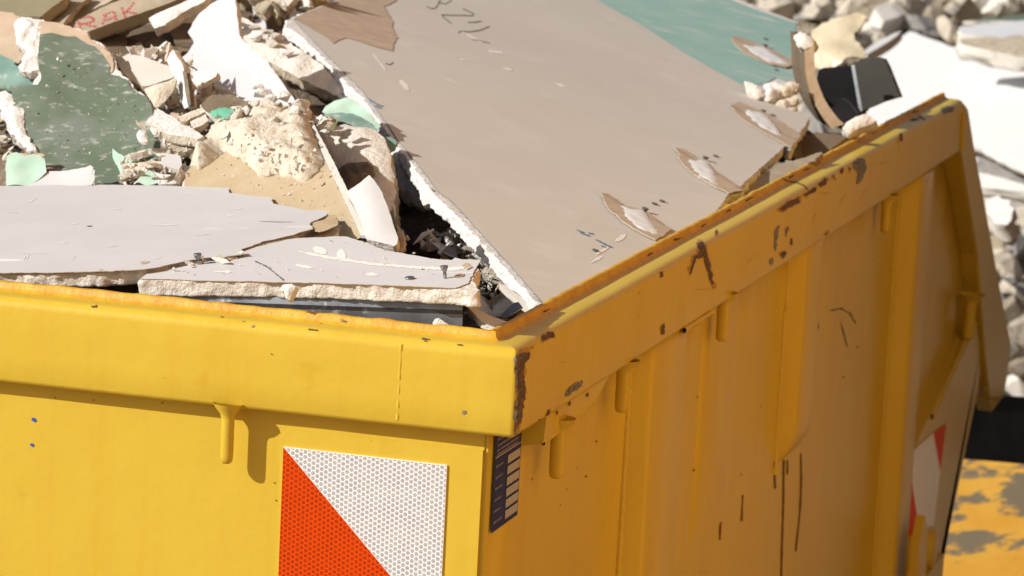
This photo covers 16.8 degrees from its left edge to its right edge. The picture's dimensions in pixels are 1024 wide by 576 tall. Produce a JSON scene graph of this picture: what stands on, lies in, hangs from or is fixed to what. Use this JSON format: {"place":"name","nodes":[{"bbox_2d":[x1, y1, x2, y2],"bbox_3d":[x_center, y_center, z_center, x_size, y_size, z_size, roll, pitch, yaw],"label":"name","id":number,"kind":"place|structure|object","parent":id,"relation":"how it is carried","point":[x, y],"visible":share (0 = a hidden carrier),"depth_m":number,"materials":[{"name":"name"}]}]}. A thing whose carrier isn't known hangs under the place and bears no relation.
{"place":"outdoors","nodes":[
{"label":"outdoors","id":0,"kind":"place"},
{"bbox_2d":[392,145,426,211],"bbox_3d":[-0.106,-0.113,3.561,0.033,0.062,0.081,-2,10,-27],"label":"gypsum lump","id":1,"kind":"object","parent":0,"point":[408,193],"visible":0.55,"depth_m":3.54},
{"bbox_3d":[-0.052,-0.015,3.355,0.020,0.014,0.026,6,10,16],"label":"board shard","id":2,"kind":"object","parent":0,"visible":0},
{"bbox_2d":[432,242,457,257],"bbox_3d":[-0.059,-0.036,3.353,0.033,0.016,0.022,-6,13,-44],"label":"gypsum chip","id":3,"kind":"object","parent":2,"relation":"on","point":[450,251],"visible":0.94,"depth_m":3.35,"materials":[{"name":"grey paper"}]},
{"label":"ground","id":4,"kind":"structure","parent":0,"visible":0},
{"bbox_2d":[0,92,1010,575],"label":"skip container","id":5,"kind":"object","parent":4,"relation":"on","point":[802,370],"visible":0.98,"depth_m":3.12,"materials":[{"name":"yellow metal"}]},
{"bbox_2d":[0,0,523,328],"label":"crushed plaster","id":6,"kind":"object","parent":5,"relation":"in","point":[415,222],"visible":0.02,"depth_m":3.72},
{"bbox_2d":[0,11,23,65],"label":"plasterboard","id":7,"kind":"object","parent":6,"relation":"on","point":[9,49],"visible":0.53,"depth_m":3.73,"materials":[{"name":"brown paper"}]},
{"bbox_2d":[0,54,33,92],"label":"plasterboard","id":8,"kind":"object","parent":6,"relation":"on","point":[10,75],"visible":0.72,"depth_m":3.67,"materials":[{"name":"teal paper"}]},
{"bbox_2d":[5,152,46,185],"bbox_3d":[-0.490,-0.119,3.493,0.040,0.030,0.053,1,9,-11],"label":"paper scrap","id":9,"kind":"object","parent":6,"relation":"on","point":[21,170],"visible":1,"depth_m":3.49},
{"bbox_2d":[0,0,70,21],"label":"plank","id":10,"kind":"object","parent":6,"relation":"on","point":[48,10],"visible":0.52,"depth_m":4.05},
{"bbox_2d":[26,165,93,185],"bbox_3d":[-0.448,-0.111,3.468,0.073,0.024,0.027,6,10,16],"label":"paper scrap","id":11,"kind":"object","parent":6,"relation":"on","point":[79,177],"visible":1,"depth_m":3.47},
{"bbox_2d":[52,0,90,24],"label":"plank","id":12,"kind":"object","parent":6,"relation":"on","point":[70,13],"visible":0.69,"depth_m":4.06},
{"bbox_2d":[67,0,117,24],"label":"plank","id":13,"kind":"object","parent":12,"relation":"on","point":[92,6],"visible":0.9,"depth_m":4.08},
{"bbox_2d":[0,17,170,184],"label":"plasterboard","id":14,"kind":"object","parent":6,"relation":"on","point":[75,49],"visible":0.9,"depth_m":3.58,"materials":[{"name":"teal paper"}]},
{"bbox_2d":[0,93,38,153],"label":"gypsum lump","id":15,"kind":"object","parent":14,"relation":"on","point":[13,116],"visible":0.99,"depth_m":3.58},
{"bbox_2d":[15,18,41,53],"bbox_3d":[-0.511,-0.265,3.686,0.037,0.041,0.057,-6,13,-44],"label":"gypsum lump","id":16,"kind":"object","parent":14,"relation":"on","point":[24,27],"visible":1,"depth_m":3.68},
{"bbox_2d":[18,54,38,79],"bbox_3d":[-0.505,-0.235,3.649,0.028,0.030,0.033,-1,10,-21],"label":"gypsum lump","id":17,"kind":"object","parent":14,"relation":"on","point":[28,66],"visible":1,"depth_m":3.64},
{"bbox_2d":[125,150,148,160],"bbox_3d":[-0.379,-0.133,3.495,0.024,0.013,0.010,6,10,16],"label":"board shard","id":18,"kind":"object","parent":14,"relation":"on","point":[132,156],"visible":1,"depth_m":3.49,"materials":[{"name":"beige paint"}]},
{"bbox_2d":[137,130,149,144],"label":"gypsum lump","id":19,"kind":"object","parent":14,"relation":"on","point":[143,138],"visible":1,"depth_m":3.49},
{"bbox_2d":[144,78,176,109],"bbox_3d":[-0.365,-0.201,3.568,0.037,0.033,0.025,6,10,16],"label":"board offcut","id":20,"kind":"object","parent":14,"relation":"on","point":[159,94],"visible":1,"depth_m":3.56,"materials":[{"name":"beige paint"}]},
{"bbox_2d":[97,33,129,54],"bbox_3d":[-0.466,-0.286,4.058,0.033,0.030,0.067,-4,12,-37],"label":"brown sheet","id":21,"kind":"object","parent":6,"relation":"on","point":[114,44],"visible":0.58,"depth_m":4.05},
{"bbox_2d":[67,0,186,40],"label":"lettered plank","id":22,"kind":"object","parent":6,"relation":"on","point":[113,18],"visible":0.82,"depth_m":4.04,"materials":[{"name":"brown wood"}]},
{"bbox_2d":[119,160,160,184],"bbox_3d":[-0.375,-0.117,3.481,0.051,0.023,0.026,-3,11,-34],"label":"board offcut","id":23,"kind":"object","parent":6,"relation":"on","point":[125,175],"visible":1,"depth_m":3.48,"materials":[{"name":"beige paint"}]},
{"bbox_2d":[136,170,156,184],"bbox_3d":[-0.361,-0.109,3.458,0.021,0.014,0.017,8,11,30],"label":"green scrap","id":24,"kind":"object","parent":6,"relation":"on","point":[146,179],"visible":1,"depth_m":3.46,"materials":[{"name":"green paper"}]},
{"bbox_2d":[118,15,197,60],"bbox_3d":[-0.416,-0.297,4.067,0.108,0.066,0.080,0,10,-15],"label":"brown sheet","id":25,"kind":"object","parent":6,"relation":"on","point":[148,33],"visible":0.27,"depth_m":4.08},
{"bbox_2d":[135,120,194,157],"bbox_3d":[-0.356,-0.151,3.525,0.084,0.034,0.028,9,11,31],"label":"board offcut","id":26,"kind":"object","parent":6,"relation":"on","point":[174,148],"visible":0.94,"depth_m":3.51,"materials":[{"name":"brown paint"}]},
{"bbox_2d":[146,108,204,146],"bbox_3d":[-0.344,-0.162,3.521,0.027,0.031,0.088,-5,12,-41],"label":"board offcut","id":27,"kind":"object","parent":26,"relation":"on","point":[172,129],"visible":1,"depth_m":3.51,"materials":[{"name":"beige paint"}]},
{"bbox_2d":[178,108,204,125],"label":"board offcut","id":28,"kind":"object","parent":27,"relation":"on","point":[185,119],"visible":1,"depth_m":3.52,"materials":[{"name":"beige paint"}]},
{"bbox_2d":[189,114,208,132],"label":"board offcut","id":29,"kind":"object","parent":27,"relation":"on","point":[200,124],"visible":1,"depth_m":3.52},
{"bbox_2d":[155,172,180,185],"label":"board offcut","id":30,"kind":"object","parent":6,"relation":"on","point":[171,182],"visible":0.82,"depth_m":3.45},
{"bbox_2d":[0,185,341,286],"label":"plasterboard","id":31,"kind":"object","parent":6,"relation":"on","point":[91,236],"visible":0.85,"depth_m":3.18,"materials":[{"name":"grey paper"}]},
{"bbox_2d":[161,154,181,173],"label":"board offcut","id":32,"kind":"object","parent":6,"relation":"on","point":[173,162],"visible":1,"depth_m":3.48,"materials":[{"name":"grey paper"}]},
{"bbox_2d":[149,0,210,36],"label":"plank","id":33,"kind":"object","parent":6,"relation":"on","point":[168,20],"visible":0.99,"depth_m":3.96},
{"bbox_2d":[170,15,196,45],"bbox_3d":[-0.383,-0.304,4.079,0.034,0.042,0.064,6,10,16],"label":"brown sheet","id":34,"kind":"object","parent":6,"relation":"on","point":[177,34],"visible":0.38,"depth_m":4.07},
{"bbox_2d":[182,71,194,106],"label":"board offcut","id":35,"kind":"object","parent":6,"relation":"on","point":[189,91],"visible":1,"depth_m":3.54,"materials":[{"name":"brown paint"}]},
{"bbox_2d":[192,70,220,89],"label":"board offcut","id":36,"kind":"object","parent":6,"relation":"on","point":[203,79],"visible":1,"depth_m":3.56,"materials":[{"name":"beige paint"}]},
{"bbox_2d":[182,0,294,107],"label":"plasterboard","id":37,"kind":"object","parent":6,"relation":"on","point":[230,56],"visible":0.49,"depth_m":3.75,"materials":[{"name":"white paper"}]},
{"bbox_2d":[236,0,252,13],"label":"foam lump","id":38,"kind":"object","parent":6,"relation":"on","point":[245,5],"visible":0.34,"depth_m":4.32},
{"bbox_2d":[252,5,266,28],"bbox_3d":[-0.311,-0.335,4.276,0.017,0.048,0.076,1,9,-11],"label":"strip","id":39,"kind":"object","parent":6,"relation":"on","point":[262,23],"visible":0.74,"depth_m":4.26,"materials":[{"name":"white paper"}]},
{"bbox_2d":[253,0,273,20],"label":"lump","id":40,"kind":"object","parent":39,"relation":"on","point":[264,9],"visible":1,"depth_m":4.26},
{"bbox_2d":[23,52,521,316],"bbox_3d":[-0.209,-0.091,3.340,0.386,0.188,0.871,-1,10,-20],"label":"plaster grit","id":41,"kind":"object","parent":6,"relation":"on","point":[306,158],"visible":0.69,"depth_m":3.41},
{"bbox_2d":[122,54,174,93],"bbox_3d":[-0.378,-0.223,3.628,0.040,0.035,0.080,-2,10,-27],"label":"board offcut","id":42,"kind":"object","parent":41,"relation":"on","point":[147,72],"visible":0.95,"depth_m":3.62,"materials":[{"name":"beige paper"}]},
{"bbox_2d":[116,56,139,91],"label":"board offcut","id":43,"kind":"object","parent":42,"relation":"on","point":[124,68],"visible":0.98,"depth_m":3.62,"materials":[{"name":"brown paint"}]},
{"bbox_2d":[167,50,196,109],"bbox_3d":[-0.340,-0.215,3.581,0.014,0.057,0.068,-2,10,-26],"label":"board offcut","id":44,"kind":"object","parent":41,"relation":"on","point":[177,64],"visible":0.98,"depth_m":3.58,"materials":[{"name":"beige paint"}]},
{"bbox_2d":[480,272,501,285],"bbox_3d":[-0.019,-0.011,3.326,0.040,0.011,0.028,-6,13,-44],"label":"board shard","id":45,"kind":"object","parent":41,"relation":"on","point":[496,280],"visible":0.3,"depth_m":3.32,"materials":[{"name":"beige paint"}]},
{"bbox_2d":[182,124,366,241],"bbox_3d":[-0.231,-0.100,3.326,0.138,0.082,0.395,1,10,-13],"label":"plasterboard","id":46,"kind":"object","parent":6,"relation":"on","point":[327,180],"visible":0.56,"depth_m":3.34,"materials":[{"name":"beige paper"}]},
{"bbox_2d":[190,99,324,181],"bbox_3d":[-0.244,-0.144,3.447,0.114,0.070,0.245,-2,10,-26],"label":"plaster lump","id":47,"kind":"object","parent":46,"relation":"on","point":[209,149],"visible":1,"depth_m":3.43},
{"bbox_2d":[200,94,248,122],"bbox_3d":[-0.293,-0.181,3.528,0.054,0.031,0.040,6,10,16],"label":"board offcut","id":48,"kind":"object","parent":47,"relation":"on","point":[215,108],"visible":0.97,"depth_m":3.53,"materials":[{"name":"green paint"}]},
{"bbox_2d":[254,88,272,97],"bbox_3d":[-0.254,-0.199,3.551,0.024,0.010,0.016,6,10,16],"label":"plaster crumb","id":49,"kind":"object","parent":47,"relation":"on","point":[261,92],"visible":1,"depth_m":3.54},
{"bbox_2d":[291,99,310,110],"bbox_3d":[-0.212,-0.184,3.488,0.019,0.013,0.010,0,10,-17],"label":"plaster crumb","id":50,"kind":"object","parent":47,"relation":"on","point":[303,104],"visible":1,"depth_m":3.49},
{"bbox_2d":[347,175,399,251],"bbox_3d":[-0.125,-0.068,3.170,0.031,0.060,0.096,-1,10,-21],"label":"board offcut","id":51,"kind":"object","parent":46,"relation":"on","point":[367,201],"visible":0.95,"depth_m":3.16,"materials":[{"name":"grey paper"}]},
{"bbox_2d":[396,224,406,252],"bbox_3d":[-0.101,-0.044,3.156,0.011,0.024,0.034,3,9,-2],"label":"board edge","id":52,"kind":"object","parent":51,"relation":"on","point":[401,238],"visible":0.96,"depth_m":3.15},
{"bbox_2d":[271,1,288,25],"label":"foam lump","id":53,"kind":"object","parent":6,"relation":"on","point":[277,19],"visible":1,"depth_m":4.26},
{"bbox_2d":[271,2,289,19],"bbox_3d":[-0.286,-0.341,4.260,0.014,0.024,0.039,6,10,16],"label":"gypsum chip","id":54,"kind":"object","parent":6,"relation":"on","point":[278,9],"visible":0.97,"depth_m":4.25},
{"bbox_2d":[283,2,298,16],"bbox_3d":[-0.281,-0.346,4.268,0.036,0.026,0.022,6,10,16],"label":"board shard","id":55,"kind":"object","parent":54,"relation":"on","point":[289,11],"visible":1,"depth_m":4.26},
{"bbox_2d":[271,0,299,10],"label":"board shard","id":56,"kind":"object","parent":55,"relation":"on","point":[286,5],"visible":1,"depth_m":4.25,"materials":[{"name":"beige paper"}]},
{"bbox_2d":[174,289,481,325],"bbox_3d":[-0.166,0.033,2.970,0.272,0.082,0.054,6,10,16],"label":"metal stud","id":57,"kind":"object","parent":6,"relation":"on","point":[426,313],"visible":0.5,"depth_m":2.93,"materials":[{"name":"metal"}]},
{"bbox_2d":[138,236,480,306],"bbox_3d":[-0.149,-0.014,3.009,0.312,0.048,0.191,6,10,16],"label":"plasterboard","id":58,"kind":"object","parent":57,"relation":"on","point":[350,262],"visible":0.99,"depth_m":2.96,"materials":[{"name":"grey paper"}]},
{"bbox_2d":[322,98,380,130],"bbox_3d":[-0.164,-0.179,3.613,0.043,0.028,0.105,-3,11,-34],"label":"green paper","id":59,"kind":"object","parent":6,"relation":"on","point":[350,111],"visible":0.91,"depth_m":3.62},
{"bbox_2d":[316,124,400,227],"bbox_3d":[-0.140,-0.104,3.492,0.062,0.102,0.219,-1,10,-23],"label":"plaster slab","id":60,"kind":"object","parent":6,"relation":"on","point":[345,144],"depth_m":3.51,"materials":[{"name":"brown paper"}]},
{"bbox_2d":[338,162,374,190],"bbox_3d":[-0.158,-0.112,3.472,0.038,0.028,0.038,-3,11,-32],"label":"paint flake","id":61,"kind":"object","parent":60,"relation":"on","point":[352,175],"visible":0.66,"depth_m":3.46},
{"bbox_2d":[475,295,492,316],"bbox_3d":[-0.033,0.009,3.200,0.035,0.033,0.024,8,10,28],"label":"gypsum chip","id":62,"kind":"object","parent":6,"relation":"on","point":[485,308],"visible":0.31,"depth_m":3.20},
{"bbox_2d":[492,297,512,316],"bbox_3d":[-0.005,0.018,3.201,0.028,0.018,0.020,8,11,31],"label":"gypsum chip","id":63,"kind":"object","parent":6,"relation":"on","point":[501,305],"visible":0.46,"depth_m":3.20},
{"bbox_2d":[282,0,809,309],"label":"plasterboard","id":64,"kind":"object","parent":6,"relation":"on","point":[547,149],"visible":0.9,"depth_m":3.96,"materials":[{"name":"grey paper"}]},
{"bbox_2d":[241,17,347,101],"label":"plastered beam","id":65,"kind":"structure","parent":64,"relation":"on","point":[302,70],"depth_m":3.91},
{"bbox_2d":[248,30,262,41],"bbox_3d":[-0.293,-0.289,3.967,0.019,0.014,0.017,6,10,16],"label":"plaster crumb","id":66,"kind":"object","parent":65,"relation":"on","point":[256,35],"visible":1,"depth_m":3.96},
{"bbox_2d":[419,188,433,210],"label":"gypsum lump","id":67,"kind":"object","parent":64,"relation":"on","point":[425,195],"visible":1,"depth_m":3.41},
{"bbox_2d":[499,284,527,311],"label":"board offcut","id":68,"kind":"object","parent":64,"relation":"on","point":[510,294],"visible":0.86,"depth_m":3.12,"materials":[{"name":"beige paper"}]},
{"bbox_2d":[744,81,765,100],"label":"gypsum lump","id":69,"kind":"object","parent":64,"relation":"on","point":[755,91],"visible":1,"depth_m":4.50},
{"bbox_2d":[762,82,782,103],"bbox_3d":[0.338,-0.252,4.513,0.030,0.032,0.031,6,10,16],"label":"gypsum lump","id":70,"kind":"object","parent":64,"relation":"on","point":[773,90],"visible":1,"depth_m":4.50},
{"bbox_2d":[774,94,798,107],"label":"gypsum lump","id":71,"kind":"object","parent":64,"relation":"on","point":[787,102],"visible":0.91,"depth_m":4.50,"materials":[{"name":"beige paint"}]},
{"bbox_2d":[776,81,799,100],"bbox_3d":[0.359,-0.254,4.518,0.034,0.032,0.025,2,9,-6],"label":"gypsum lump","id":72,"kind":"object","parent":64,"relation":"on","point":[791,88],"visible":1,"depth_m":4.51,"materials":[{"name":"beige paint"}]},
{"bbox_2d":[598,0,799,93],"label":"plasterboard","id":73,"kind":"object","parent":6,"relation":"on","point":[739,41],"visible":0.6,"depth_m":4.95,"materials":[{"name":"teal paper"}]},
{"bbox_2d":[744,152,822,195],"bbox_3d":[0.309,-0.130,4.042,0.030,0.033,0.284,7,10,23],"label":"brown sheet","id":74,"kind":"object","parent":6,"relation":"on","point":[769,176],"visible":0.66,"depth_m":4.05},
{"bbox_2d":[790,31,843,127],"bbox_3d":[0.402,-0.275,4.564,0.047,0.112,0.156,2,9,-8],"label":"curved board","id":75,"kind":"object","parent":6,"relation":"on","point":[810,92],"visible":0.95,"depth_m":4.54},
{"bbox_2d":[794,31,818,52],"bbox_3d":[0.386,-0.321,4.551,0.033,0.031,0.030,9,11,35],"label":"gypsum lump","id":76,"kind":"object","parent":75,"relation":"on","point":[804,41],"visible":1,"depth_m":4.54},
{"bbox_2d":[791,132,848,160],"bbox_3d":[0.391,-0.171,4.395,0.078,0.054,0.035,1,9,-10],"label":"brown sheet","id":77,"kind":"object","parent":6,"relation":"on","point":[816,142],"visible":0.55,"depth_m":4.39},
{"bbox_3d":[-0.397,-0.224,3.654,0.031,0.031,0.025,6,10,16],"label":"board shard","id":78,"kind":"object","parent":6,"relation":"on","visible":0},
{"bbox_2d":[140,47,157,59],"bbox_3d":[-0.384,-0.242,3.669,0.021,0.025,0.025,-2,11,-29],"label":"board shard","id":79,"kind":"object","parent":78,"relation":"on","point":[147,52],"visible":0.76,"depth_m":3.67,"materials":[{"name":"beige paper"}]},
{"bbox_2d":[280,284,298,301],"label":"gypsum lump","id":80,"kind":"object","parent":5,"relation":"on","point":[290,291],"visible":1,"depth_m":2.90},
{"bbox_2d":[465,306,506,329],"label":"board offcut","id":81,"kind":"object","parent":5,"relation":"on","point":[482,320],"visible":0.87,"depth_m":2.91,"materials":[{"name":"beige paper"}]},
{"bbox_2d":[499,302,522,318],"bbox_3d":[0.001,0.019,2.948,0.014,0.013,0.020,11,12,41],"label":"steel scrap","id":82,"kind":"object","parent":5,"relation":"on","point":[511,309],"visible":1,"depth_m":2.95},
{"bbox_2d":[817,57,902,129],"bbox_3d":[0.473,-0.263,4.726,0.075,0.108,0.124,0,10,-19],"label":"sheet metal box","id":83,"kind":"object","parent":5,"relation":"on","point":[861,87],"visible":0.86,"depth_m":4.72,"materials":[{"name":"metal"}]},
{"bbox_2d":[842,114,877,140],"bbox_3d":[0.439,-0.203,4.384,0.048,0.037,0.028,1,9,-9],"label":"gypsum lump","id":84,"kind":"object","parent":5,"relation":"on","point":[855,127],"visible":1,"depth_m":4.37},
{"bbox_2d":[754,0,1023,460],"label":"rubble bank","id":85,"kind":"structure","parent":4,"relation":"on","point":[925,26],"depth_m":10.88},
{"bbox_2d":[794,0,810,14],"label":"rubble stone","id":86,"kind":"object","parent":85,"relation":"on","point":[799,6],"visible":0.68,"depth_m":11.29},
{"bbox_2d":[811,0,835,17],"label":"rubble stone","id":87,"kind":"object","parent":85,"relation":"on","point":[827,6],"visible":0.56,"depth_m":11.21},
{"bbox_2d":[811,12,866,70],"bbox_3d":[0.584,-0.439,6.179,0.107,0.102,0.088,2,9,-6],"label":"stone","id":88,"kind":"object","parent":85,"relation":"on","point":[837,43],"visible":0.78,"depth_m":6.18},
{"bbox_2d":[835,0,866,15],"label":"rubble stone","id":89,"kind":"object","parent":85,"relation":"on","point":[848,7],"visible":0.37,"depth_m":11.14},
{"bbox_2d":[862,22,884,36],"bbox_3d":[1.143,-0.802,10.977,0.083,0.074,0.089,3,9,-2],"label":"rubble stone","id":90,"kind":"object","parent":85,"relation":"on","point":[867,29],"visible":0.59,"depth_m":10.94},
{"bbox_2d":[865,31,901,57],"bbox_3d":[0.787,-0.513,7.371,0.026,0.063,0.145,10,12,38],"label":"plasterboard","id":91,"kind":"object","parent":85,"relation":"on","point":[879,48],"visible":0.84,"depth_m":7.36,"materials":[{"name":"grey paper"}]},
{"bbox_2d":[868,1,903,36],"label":"rubble stone","id":92,"kind":"object","parent":85,"relation":"on","point":[887,18],"visible":0.71,"depth_m":10.94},
{"bbox_2d":[892,0,914,33],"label":"rubble stone","id":93,"kind":"object","parent":85,"relation":"on","point":[900,7],"visible":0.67,"depth_m":11.02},
{"bbox_2d":[889,0,921,12],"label":"rubble stone","id":94,"kind":"object","parent":85,"relation":"on","point":[911,5],"visible":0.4,"depth_m":11.06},
{"bbox_2d":[923,5,943,21],"bbox_3d":[1.330,-0.852,11.033,0.082,0.099,0.100,2,9,-3],"label":"rubble stone","id":95,"kind":"object","parent":85,"relation":"on","point":[933,12],"visible":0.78,"depth_m":11.00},
{"bbox_2d":[867,31,1023,174],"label":"plasterboard","id":96,"kind":"object","parent":85,"relation":"on","point":[923,68],"visible":0.47,"depth_m":8.56,"materials":[{"name":"white"}]},
{"bbox_2d":[955,36,1023,71],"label":"plasterboard","id":97,"kind":"object","parent":96,"relation":"on","point":[1002,53],"visible":1,"depth_m":8.49,"materials":[{"name":"grey paper"}]},
{"bbox_2d":[957,20,1023,41],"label":"plasterboard","id":98,"kind":"object","parent":96,"relation":"on","point":[1005,29],"visible":0.56,"depth_m":8.69,"materials":[{"name":"white paper"}]},
{"bbox_2d":[962,14,1023,25],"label":"plasterboard","id":99,"kind":"object","parent":96,"relation":"on","point":[1008,18],"visible":0.47,"depth_m":8.97,"materials":[{"name":"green paper"}]},
{"bbox_2d":[936,15,958,41],"bbox_3d":[1.373,-0.815,10.977,0.064,0.098,0.106,1,9,-11],"label":"rubble stone","id":100,"kind":"object","parent":85,"relation":"on","point":[944,22],"visible":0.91,"depth_m":10.96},
{"bbox_2d":[939,24,957,46],"bbox_3d":[1.396,-0.778,10.944,0.082,0.113,0.051,-1,10,-22],"label":"rubble stone","id":101,"kind":"object","parent":85,"relation":"on","point":[946,38],"visible":0.38,"depth_m":10.92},
{"bbox_2d":[981,0,1001,17],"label":"rubble stone","id":102,"kind":"object","parent":85,"relation":"on","point":[992,8],"visible":0.59,"depth_m":11.01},
{"bbox_2d":[964,395,1023,463],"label":"steel beam","id":103,"kind":"structure","parent":85,"relation":"on","point":[996,434],"depth_m":5.99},
{"bbox_2d":[975,152,1023,183],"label":"plasterboard","id":104,"kind":"object","parent":85,"relation":"on","point":[987,166],"visible":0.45,"depth_m":8.14,"materials":[{"name":"grey paper"}]},
{"bbox_2d":[979,172,1023,202],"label":"plasterboard","id":105,"kind":"object","parent":85,"relation":"on","point":[994,186],"visible":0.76,"depth_m":8.03,"materials":[{"name":"grey paper"}]},
{"bbox_2d":[985,196,1020,245],"bbox_3d":[0.954,-0.132,6.755,0.074,0.090,0.106,6,10,16],"label":"stone","id":106,"kind":"object","parent":85,"relation":"on","point":[1002,218],"visible":0.95,"depth_m":6.73,"materials":[{"name":"white stone"}]},
{"bbox_2d":[997,0,1018,16],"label":"rubble stone","id":107,"kind":"object","parent":85,"relation":"on","point":[1010,7],"visible":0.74,"depth_m":11.02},
{"bbox_2d":[1003,294,1023,326],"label":"rubble stone","id":108,"kind":"object","parent":85,"relation":"on","point":[1013,307],"visible":0.5,"depth_m":8.60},
{"bbox_2d":[1004,374,1023,396],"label":"rubble stone","id":109,"kind":"object","parent":85,"relation":"on","point":[1014,386],"visible":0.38,"depth_m":8.22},
{"bbox_2d":[1005,234,1023,260],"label":"rubble stone","id":110,"kind":"object","parent":85,"relation":"on","point":[1017,248],"visible":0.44,"depth_m":9.31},
{"bbox_2d":[1007,315,1023,358],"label":"rubble stone","id":111,"kind":"object","parent":85,"relation":"on","point":[1015,327],"visible":0.71,"depth_m":8.48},
{"bbox_2d":[1007,358,1023,380],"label":"rubble stone","id":112,"kind":"object","parent":85,"relation":"on","point":[1016,368],"visible":0.46,"depth_m":8.33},
{"bbox_2d":[943,460,1023,575],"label":"steel plate","id":113,"kind":"object","parent":4,"relation":"on","point":[986,534],"visible":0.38,"depth_m":6.80,"materials":[{"name":"yellow paint"}]},
{"bbox_3d":[-0.248,-0.361,4.267,0.048,0.013,0.032,6,10,16],"label":"gypsum chip","id":114,"kind":"object","parent":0,"visible":0},
{"bbox_2d":[295,0,313,11],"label":"board shard","id":115,"kind":"object","parent":114,"relation":"on","point":[304,3],"visible":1,"depth_m":4.26,"materials":[{"name":"beige paper"}]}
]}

